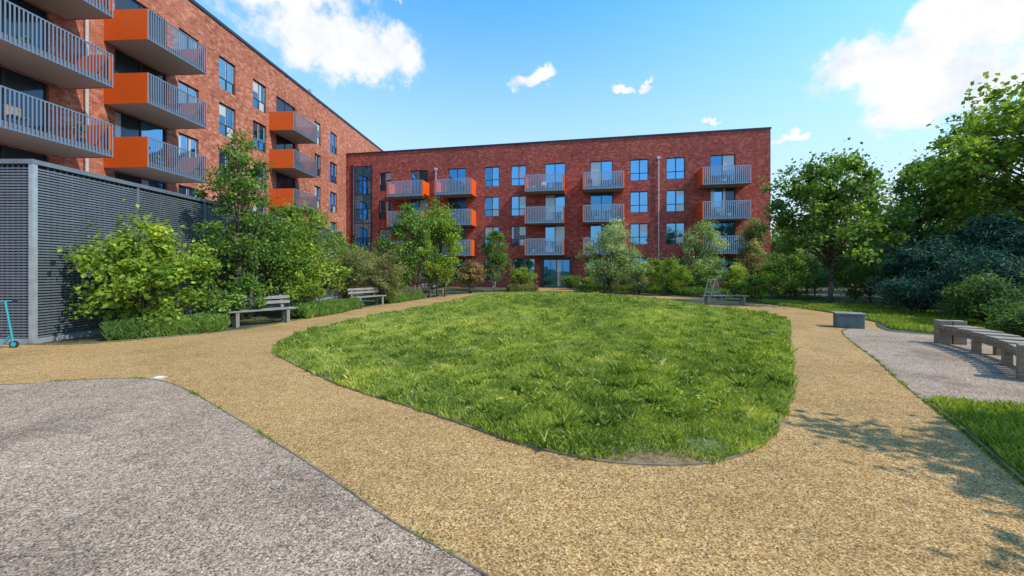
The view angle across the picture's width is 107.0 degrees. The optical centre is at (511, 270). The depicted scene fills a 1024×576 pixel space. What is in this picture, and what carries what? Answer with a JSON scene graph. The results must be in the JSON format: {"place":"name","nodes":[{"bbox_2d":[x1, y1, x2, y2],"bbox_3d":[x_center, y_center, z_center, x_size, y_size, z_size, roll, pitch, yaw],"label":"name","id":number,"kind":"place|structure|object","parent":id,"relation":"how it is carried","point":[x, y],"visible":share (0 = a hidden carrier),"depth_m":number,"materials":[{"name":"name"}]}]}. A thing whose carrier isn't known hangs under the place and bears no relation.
{"place":"outdoors","nodes":[
{"label":"outdoors","id":0,"kind":"place"},
{"bbox_2d":[0,378,483,575],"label":"gravel forecourt","id":1,"kind":"structure","parent":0,"point":[125,477],"depth_m":2.64,"materials":[{"name":"grey gravel"}]},
{"bbox_2d":[0,287,1023,575],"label":"gravel path","id":2,"kind":"structure","parent":0,"point":[862,463],"depth_m":2.93,"materials":[{"name":"beige gravel"}]},
{"bbox_2d":[0,300,18,347],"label":"kick scooter","id":3,"kind":"object","parent":2,"relation":"on","point":[13,344],"visible":1,"depth_m":7.87,"materials":[{"name":"teal paint"}]},
{"bbox_2d":[150,376,167,378],"bbox_3d":[-5.265,1.587,5.650,0.150,0.025,0.140,0,0,0],"label":"drain cover","id":4,"kind":"object","parent":2,"relation":"on","point":[159,377],"visible":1,"depth_m":5.62,"materials":[{"name":"white plastic"}]},
{"bbox_2d":[0,378,488,575],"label":"path edging","id":5,"kind":"object","parent":2,"relation":"on","point":[409,530],"visible":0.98,"depth_m":2.71,"materials":[{"name":"metal"}]},
{"bbox_2d":[26,292,1023,554],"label":"edge weeds","id":6,"kind":"object","parent":2,"relation":"on","point":[974,440],"visible":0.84,"depth_m":3.80,"materials":[{"name":"green plant"}]},
{"bbox_2d":[273,325,794,465],"bbox_3d":[2.526,1.591,14.736,13.828,0.018,23.388,0,0,12],"label":"lawn edging","id":7,"kind":"object","parent":2,"relation":"on","point":[622,462],"visible":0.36,"depth_m":3.34,"materials":[{"name":"metal"}]},
{"bbox_2d":[702,279,722,301],"bbox_3d":[10.376,1.014,19.601,1.102,1.188,0.058,0,0,0],"label":"bicycle rack","id":8,"kind":"object","parent":2,"relation":"on","point":[711,292],"visible":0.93,"depth_m":19.58,"materials":[{"name":"metal"}]},
{"bbox_2d":[701,295,749,304],"bbox_3d":[10.050,1.370,17.898,2.000,0.460,0.475,0,0,8],"label":"park bench","id":9,"kind":"object","parent":2,"relation":"on","point":[707,299],"visible":0.94,"depth_m":17.79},
{"bbox_2d":[831,311,866,328],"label":"concrete seat block","id":10,"kind":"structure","parent":2,"relation":"on","point":[856,320],"depth_m":10.57,"materials":[{"name":"concrete"}]},
{"bbox_2d":[843,328,920,397],"bbox_3d":[7.221,1.593,7.782,0.363,0.013,7.371,0,0,37],"label":"path edging","id":11,"kind":"object","parent":2,"relation":"on","point":[884,367],"visible":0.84,"depth_m":6.25,"materials":[{"name":"metal"}]},
{"bbox_2d":[844,328,1023,403],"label":"gravel side area","id":12,"kind":"object","parent":2,"relation":"on","point":[924,365],"visible":0.88,"depth_m":6.32,"materials":[{"name":"grey gravel"}]},
{"bbox_2d":[934,319,1023,379],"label":"curved timber bench","id":13,"kind":"object","parent":12,"relation":"on","point":[1006,347],"visible":1,"depth_m":7.21,"materials":[{"name":"grey wood"}]},
{"bbox_2d":[3,283,1023,344],"bbox_3d":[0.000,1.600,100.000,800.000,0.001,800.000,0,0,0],"label":"ground","id":14,"kind":"structure","parent":0,"point":[270,317],"depth_m":21.28,"materials":[{"name":"green plant"}]},
{"bbox_2d":[56,198,230,325],"bbox_3d":[-9.259,-0.055,9.741,2.994,3.428,3.314,0,0,-22],"label":"yellow green shrub","id":15,"kind":"object","parent":14,"relation":"on","point":[143,269],"visible":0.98,"depth_m":9.20,"materials":[{"name":"green plant"}]},
{"bbox_2d":[98,312,230,340],"bbox_3d":[-8.550,1.319,9.486,2.449,0.570,1.069,0,0,-43],"label":"lavender hedge","id":16,"kind":"object","parent":14,"relation":"on","point":[130,328],"visible":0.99,"depth_m":9.14,"materials":[{"name":"green plant"}]},
{"bbox_2d":[0,159,342,343],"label":"louvred bin store","id":17,"kind":"structure","parent":14,"relation":"on","point":[45,207],"depth_m":8.85,"materials":[{"name":"grey metal"}]},
{"bbox_2d":[0,0,382,264],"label":"walls","id":18,"kind":"structure","parent":14,"relation":"on","point":[208,30],"depth_m":24.46,"materials":[{"name":"red brick"}]},
{"bbox_2d":[0,0,316,212],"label":"balconies","id":19,"kind":"structure","parent":18,"relation":"attached to","point":[126,30],"depth_m":17.79,"materials":[{"name":"orange metal"}]},
{"bbox_2d":[0,0,335,229],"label":"windows","id":20,"kind":"structure","parent":18,"relation":"attached to","point":[126,125],"depth_m":19.99,"materials":[{"name":"blue glass"}]},
{"bbox_2d":[187,257,271,322],"bbox_3d":[-8.277,0.629,11.115,2.106,2.052,2.469,0,0,0],"label":"lilac shrub","id":21,"kind":"object","parent":14,"relation":"on","point":[235,301],"visible":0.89,"depth_m":10.88,"materials":[{"name":"green plant"}]},
{"bbox_2d":[188,118,284,319],"bbox_3d":[-8.989,-1.771,12.401,2.723,6.855,2.739,0,0,-23],"label":"birch tree","id":22,"kind":"object","parent":14,"relation":"on","point":[239,181],"visible":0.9,"depth_m":12.28,"materials":[{"name":"green plant"}]},
{"bbox_2d":[26,292,485,344],"bbox_3d":[-5.541,1.583,17.961,2.248,0.035,21.805,0,0,21],"label":"path edging","id":23,"kind":"object","parent":14,"relation":"on","point":[185,334],"visible":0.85,"depth_m":9.09,"materials":[{"name":"metal"}]},
{"bbox_2d":[187,201,327,316],"bbox_3d":[-8.584,-0.460,12.990,4.113,4.234,3.976,0,0,-24],"label":"hazel shrub","id":24,"kind":"object","parent":14,"relation":"on","point":[272,226],"visible":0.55,"depth_m":12.86,"materials":[{"name":"green plant"}]},
{"bbox_2d":[223,295,295,327],"bbox_3d":[-7.568,1.188,11.407,0.657,0.823,1.750,0,0,40],"label":"park bench","id":25,"kind":"object","parent":14,"relation":"on","point":[285,316],"visible":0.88,"depth_m":11.59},
{"bbox_2d":[261,260,336,306],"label":"viburnum shrub","id":26,"kind":"object","parent":14,"relation":"on","point":[292,291],"visible":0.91,"depth_m":13.08,"materials":[{"name":"green plant"}]},
{"bbox_2d":[259,197,359,302],"bbox_3d":[-8.104,-0.670,14.793,4.242,4.659,3.645,0,0,43],"label":"hazel shrub","id":27,"kind":"object","parent":14,"relation":"on","point":[293,214],"visible":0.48,"depth_m":14.28,"materials":[{"name":"green plant"}]},
{"bbox_2d":[282,236,338,302],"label":"laurel shrub","id":28,"kind":"object","parent":14,"relation":"on","point":[324,274],"visible":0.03,"depth_m":17.43,"materials":[{"name":"green plant"}]},
{"bbox_2d":[288,299,349,317],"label":"lavender hedge","id":29,"kind":"object","parent":14,"relation":"on","point":[315,308],"visible":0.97,"depth_m":13.25,"materials":[{"name":"green plant"}]},
{"bbox_2d":[322,239,377,298],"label":"tamarisk shrub","id":30,"kind":"object","parent":14,"relation":"on","point":[358,261],"visible":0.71,"depth_m":17.62,"materials":[{"name":"green plant"}]},
{"bbox_2d":[340,297,363,310],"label":"lavender hedge","id":31,"kind":"object","parent":14,"relation":"on","point":[354,303],"visible":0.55,"depth_m":15.63,"materials":[{"name":"green plant"}]},
{"bbox_2d":[343,238,369,287],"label":"laurel shrub","id":32,"kind":"object","parent":14,"relation":"on","point":[356,246],"visible":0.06,"depth_m":27.49,"materials":[{"name":"green plant"}]},
{"bbox_2d":[347,287,386,304],"bbox_3d":[-6.631,1.188,17.336,0.657,0.823,1.800,0,0,24],"label":"park bench","id":33,"kind":"object","parent":14,"relation":"on","point":[376,297],"visible":0.79,"depth_m":17.49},
{"bbox_2d":[359,242,411,303],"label":"tamarisk shrub","id":34,"kind":"object","parent":14,"relation":"on","point":[385,271],"visible":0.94,"depth_m":18.42,"materials":[{"name":"green plant"}]},
{"bbox_2d":[363,234,415,289],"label":"laurel shrub","id":35,"kind":"object","parent":14,"relation":"on","point":[389,261],"visible":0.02,"depth_m":26.58,"materials":[{"name":"green plant"}]},
{"bbox_2d":[365,234,417,294],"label":"laurel shrub","id":36,"kind":"object","parent":14,"relation":"on","point":[380,250],"visible":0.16,"depth_m":22.26,"materials":[{"name":"green plant"}]},
{"bbox_2d":[378,290,426,303],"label":"lavender hedge","id":37,"kind":"object","parent":14,"relation":"on","point":[410,296],"visible":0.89,"depth_m":19.76,"materials":[{"name":"green plant"}]},
{"bbox_2d":[372,198,447,291],"bbox_3d":[-5.773,-1.254,21.429,3.705,5.824,3.737,0,0,-40],"label":"rowan tree","id":38,"kind":"object","parent":14,"relation":"on","point":[408,247],"visible":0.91,"depth_m":20.92,"materials":[{"name":"green plant"}]},
{"bbox_2d":[421,283,443,297],"bbox_3d":[-4.932,1.188,23.633,0.657,0.823,1.800,0,0,22],"label":"park bench","id":39,"kind":"object","parent":14,"relation":"on","point":[428,290],"visible":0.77,"depth_m":23.37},
{"bbox_2d":[416,255,454,292],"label":"laurel shrub","id":40,"kind":"object","parent":14,"relation":"on","point":[424,271],"visible":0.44,"depth_m":27.31,"materials":[{"name":"green plant"}]},
{"bbox_2d":[412,195,467,296],"bbox_3d":[-4.526,-1.517,23.514,3.559,6.347,4.228,0,0,0],"label":"rowan tree","id":41,"kind":"object","parent":14,"relation":"on","point":[452,246],"visible":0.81,"depth_m":23.02,"materials":[{"name":"green plant"}]},
{"bbox_2d":[428,277,457,288],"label":"box hedge shrub","id":42,"kind":"object","parent":14,"relation":"on","point":[452,279],"visible":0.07,"depth_m":34.29,"materials":[{"name":"green plant"}]},
{"bbox_2d":[454,258,488,292],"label":"smoke bush","id":43,"kind":"object","parent":14,"relation":"on","point":[471,269],"visible":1,"depth_m":26.99,"materials":[{"name":"brown plant"}]},
{"bbox_2d":[456,267,486,286],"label":"box hedge shrub","id":44,"kind":"object","parent":14,"relation":"on","point":[484,275],"visible":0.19,"depth_m":33.01,"materials":[{"name":"green plant"}]},
{"bbox_2d":[478,223,515,290],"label":"silver birch tree","id":45,"kind":"object","parent":14,"relation":"on","point":[496,260],"visible":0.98,"depth_m":29.53,"materials":[{"name":"green plant"}]},
{"bbox_2d":[506,265,536,290],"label":"laurel shrub","id":46,"kind":"object","parent":14,"relation":"on","point":[524,275],"visible":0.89,"depth_m":30.26,"materials":[{"name":"green plant"}]},
{"bbox_2d":[506,283,538,290],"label":"hedge","id":47,"kind":"object","parent":14,"relation":"on","point":[518,287],"visible":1,"depth_m":29.80,"materials":[{"name":"green plant"}]},
{"bbox_2d":[346,127,771,288],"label":"brick apartment block","id":48,"kind":"structure","parent":14,"relation":"on","point":[545,207],"depth_m":36.38,"materials":[{"name":"red brick"}]},
{"bbox_2d":[351,154,734,286],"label":"windows","id":49,"kind":"structure","parent":48,"relation":"in","point":[553,269],"depth_m":37.00,"materials":[{"name":"blue glass"}]},
{"bbox_2d":[556,273,584,288],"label":"box hedge shrub","id":50,"kind":"object","parent":14,"relation":"on","point":[571,281],"visible":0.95,"depth_m":32.69,"materials":[{"name":"green plant"}]},
{"bbox_2d":[582,271,606,285],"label":"box hedge shrub","id":51,"kind":"object","parent":14,"relation":"on","point":[587,281],"visible":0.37,"depth_m":33.34,"materials":[{"name":"green plant"}]},
{"bbox_2d":[571,214,642,292],"bbox_3d":[6.745,-1.325,27.241,5.177,5.965,5.115,0,0,-34],"label":"willow leaved pear tree","id":52,"kind":"object","parent":14,"relation":"on","point":[612,268],"visible":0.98,"depth_m":27.05,"materials":[{"name":"green plant"}]},
{"bbox_2d":[614,262,634,285],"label":"box hedge shrub","id":53,"kind":"object","parent":14,"relation":"on","point":[623,281],"visible":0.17,"depth_m":32.73,"materials":[{"name":"green plant"}]},
{"bbox_2d":[621,247,655,293],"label":"willow leaved pear tree","id":54,"kind":"object","parent":14,"relation":"on","point":[638,273],"visible":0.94,"depth_m":26.02,"materials":[{"name":"green plant"}]},
{"bbox_2d":[574,284,732,297],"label":"hedge","id":55,"kind":"object","parent":14,"relation":"on","point":[696,291],"visible":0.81,"depth_m":26.19,"materials":[{"name":"green plant"}]},
{"bbox_2d":[646,277,675,286],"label":"box hedge shrub","id":56,"kind":"object","parent":14,"relation":"on","point":[659,283],"visible":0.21,"depth_m":31.47,"materials":[{"name":"green plant"}]},
{"bbox_2d":[644,250,692,294],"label":"dogwood shrub","id":57,"kind":"object","parent":14,"relation":"on","point":[672,273],"visible":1,"depth_m":24.50,"materials":[{"name":"green plant"}]},
{"bbox_2d":[682,264,715,288],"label":"dogwood shrub","id":58,"kind":"object","parent":14,"relation":"on","point":[698,275],"visible":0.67,"depth_m":25.22,"materials":[{"name":"green plant"}]},
{"bbox_2d":[688,271,717,288],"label":"box hedge shrub","id":59,"kind":"object","parent":14,"relation":"on","point":[710,277],"visible":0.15,"depth_m":30.59,"materials":[{"name":"green plant"}]},
{"bbox_2d":[678,216,734,286],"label":"willow leaved pear tree","id":60,"kind":"object","parent":14,"relation":"on","point":[702,262],"visible":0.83,"depth_m":26.73,"materials":[{"name":"green plant"}]},
{"bbox_2d":[716,259,768,296],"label":"dogwood shrub","id":61,"kind":"object","parent":14,"relation":"on","point":[731,282],"visible":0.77,"depth_m":23.33,"materials":[{"name":"green plant"}]},
{"bbox_2d":[726,213,773,292],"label":"hawthorn tree","id":62,"kind":"object","parent":14,"relation":"on","point":[753,251],"visible":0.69,"depth_m":26.82,"materials":[{"name":"green plant"}]},
{"bbox_2d":[754,266,821,299],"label":"dogwood shrub","id":63,"kind":"object","parent":14,"relation":"on","point":[783,288],"visible":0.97,"depth_m":20.59,"materials":[{"name":"green plant"}]},
{"bbox_2d":[755,252,827,297],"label":"dogwood shrub","id":64,"kind":"object","parent":14,"relation":"on","point":[769,266],"visible":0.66,"depth_m":21.81,"materials":[{"name":"green plant"}]},
{"bbox_2d":[767,220,826,292],"bbox_3d":[21.257,-1.638,27.432,4.297,6.586,4.514,0,0,0],"label":"ash tree","id":65,"kind":"object","parent":14,"relation":"on","point":[781,243],"visible":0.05,"depth_m":28.45,"materials":[{"name":"green plant"}]},
{"bbox_2d":[773,243,849,297],"bbox_3d":[18.994,-0.177,23.400,4.544,3.660,4.104,0,0,0],"label":"laurel shrub","id":66,"kind":"object","parent":14,"relation":"on","point":[826,275],"visible":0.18,"depth_m":22.69,"materials":[{"name":"green plant"}]},
{"bbox_2d":[821,237,909,302],"bbox_3d":[17.787,-0.022,18.963,4.004,3.348,3.785,0,0,0],"label":"laurel shrub","id":67,"kind":"object","parent":14,"relation":"on","point":[851,292],"visible":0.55,"depth_m":18.75,"materials":[{"name":"green plant"}]},
{"bbox_2d":[747,298,1023,335],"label":"grass verge back","id":68,"kind":"object","parent":14,"relation":"on","point":[867,319],"depth_m":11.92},
{"bbox_2d":[736,269,769,299],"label":"dogwood shrub","id":69,"kind":"object","parent":68,"relation":"on","point":[751,285],"visible":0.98,"depth_m":20.50,"materials":[{"name":"green plant"}]},
{"bbox_2d":[751,137,928,302],"bbox_3d":[15.300,-2.155,18.085,6.163,7.620,5.514,0,0,-10],"label":"maple tree","id":70,"kind":"object","parent":68,"relation":"on","point":[827,206],"visible":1,"depth_m":17.26,"materials":[{"name":"green plant"}]},
{"bbox_2d":[864,258,956,312],"bbox_3d":[14.556,0.567,13.937,2.693,2.170,2.558,0,0,0],"label":"juniper shrub","id":71,"kind":"object","parent":68,"relation":"on","point":[909,294],"visible":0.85,"depth_m":13.64,"materials":[{"name":"green plant"}]},
{"bbox_2d":[928,264,1023,323],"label":"juniper shrub","id":72,"kind":"object","parent":68,"relation":"on","point":[974,296],"visible":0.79,"depth_m":10.70,"materials":[{"name":"green plant"}]},
{"bbox_2d":[961,285,1023,336],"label":"juniper shrub","id":73,"kind":"object","parent":68,"relation":"on","point":[1014,318],"visible":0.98,"depth_m":9.43,"materials":[{"name":"green plant"}]},
{"bbox_2d":[771,204,1012,285],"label":"distant tree belt","id":74,"kind":"object","parent":14,"relation":"on","point":[778,244],"visible":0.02,"depth_m":40.02,"materials":[{"name":"green plant"}]},
{"bbox_2d":[862,171,990,278],"bbox_3d":[23.059,-2.105,21.556,5.164,7.530,5.539,0,0,-14],"label":"ash tree","id":75,"kind":"object","parent":14,"relation":"on","point":[900,188],"visible":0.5,"depth_m":20.85,"materials":[{"name":"green plant"}]},
{"bbox_2d":[861,226,1000,309],"bbox_3d":[16.897,-0.100,15.508,4.032,3.518,4.420,0,0,0],"label":"pine tree","id":76,"kind":"object","parent":14,"relation":"on","point":[924,256],"visible":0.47,"depth_m":14.77,"materials":[{"name":"green plant"}]},
{"bbox_2d":[888,107,1023,247],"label":"ash tree","id":77,"kind":"object","parent":14,"relation":"on","point":[952,130],"visible":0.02,"depth_m":25.54,"materials":[{"name":"green plant"}]},
{"bbox_2d":[895,71,1023,245],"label":"maple tree","id":78,"kind":"object","parent":14,"relation":"on","point":[991,154],"visible":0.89,"depth_m":18.18,"materials":[{"name":"green plant"}]},
{"bbox_2d":[925,239,1023,312],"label":"pine tree","id":79,"kind":"object","parent":14,"relation":"on","point":[1000,266],"visible":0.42,"depth_m":12.10,"materials":[{"name":"green plant"}]},
{"bbox_2d":[928,393,1023,476],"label":"grass verge","id":80,"kind":"object","parent":14,"relation":"on","point":[989,432],"depth_m":3.88,"materials":[{"name":"green plant"}]},
{"bbox_2d":[923,397,1023,479],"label":"path edging","id":81,"kind":"object","parent":80,"relation":"on","point":[1004,463],"visible":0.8,"depth_m":3.36,"materials":[{"name":"metal"}]},
{"bbox_2d":[937,199,1023,275],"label":"pine tree","id":82,"kind":"object","parent":14,"relation":"on","point":[1000,227],"visible":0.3,"depth_m":15.27,"materials":[{"name":"green plant"}]},
{"bbox_2d":[983,213,1023,283],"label":"pine tree","id":83,"kind":"object","parent":14,"relation":"on","point":[1018,250],"visible":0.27,"depth_m":12.80,"materials":[{"name":"green plant"}]},
{"bbox_2d":[269,290,801,463],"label":"lawn","id":84,"kind":"structure","parent":0,"point":[647,457],"depth_m":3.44,"materials":[{"name":"green plant"}]},
{"bbox_2d":[195,0,1023,240],"label":"sky","id":85,"kind":"structure","parent":0,"point":[405,74],"materials":[{"name":"blue"}]},
{"bbox_2d":[854,242,982,298],"bbox_3d":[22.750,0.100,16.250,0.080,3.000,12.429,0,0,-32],"label":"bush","id":86,"kind":"object","parent":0,"point":[881,256],"visible":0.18,"depth_m":20.61,"materials":[{"name":"green plant"}]}
]}

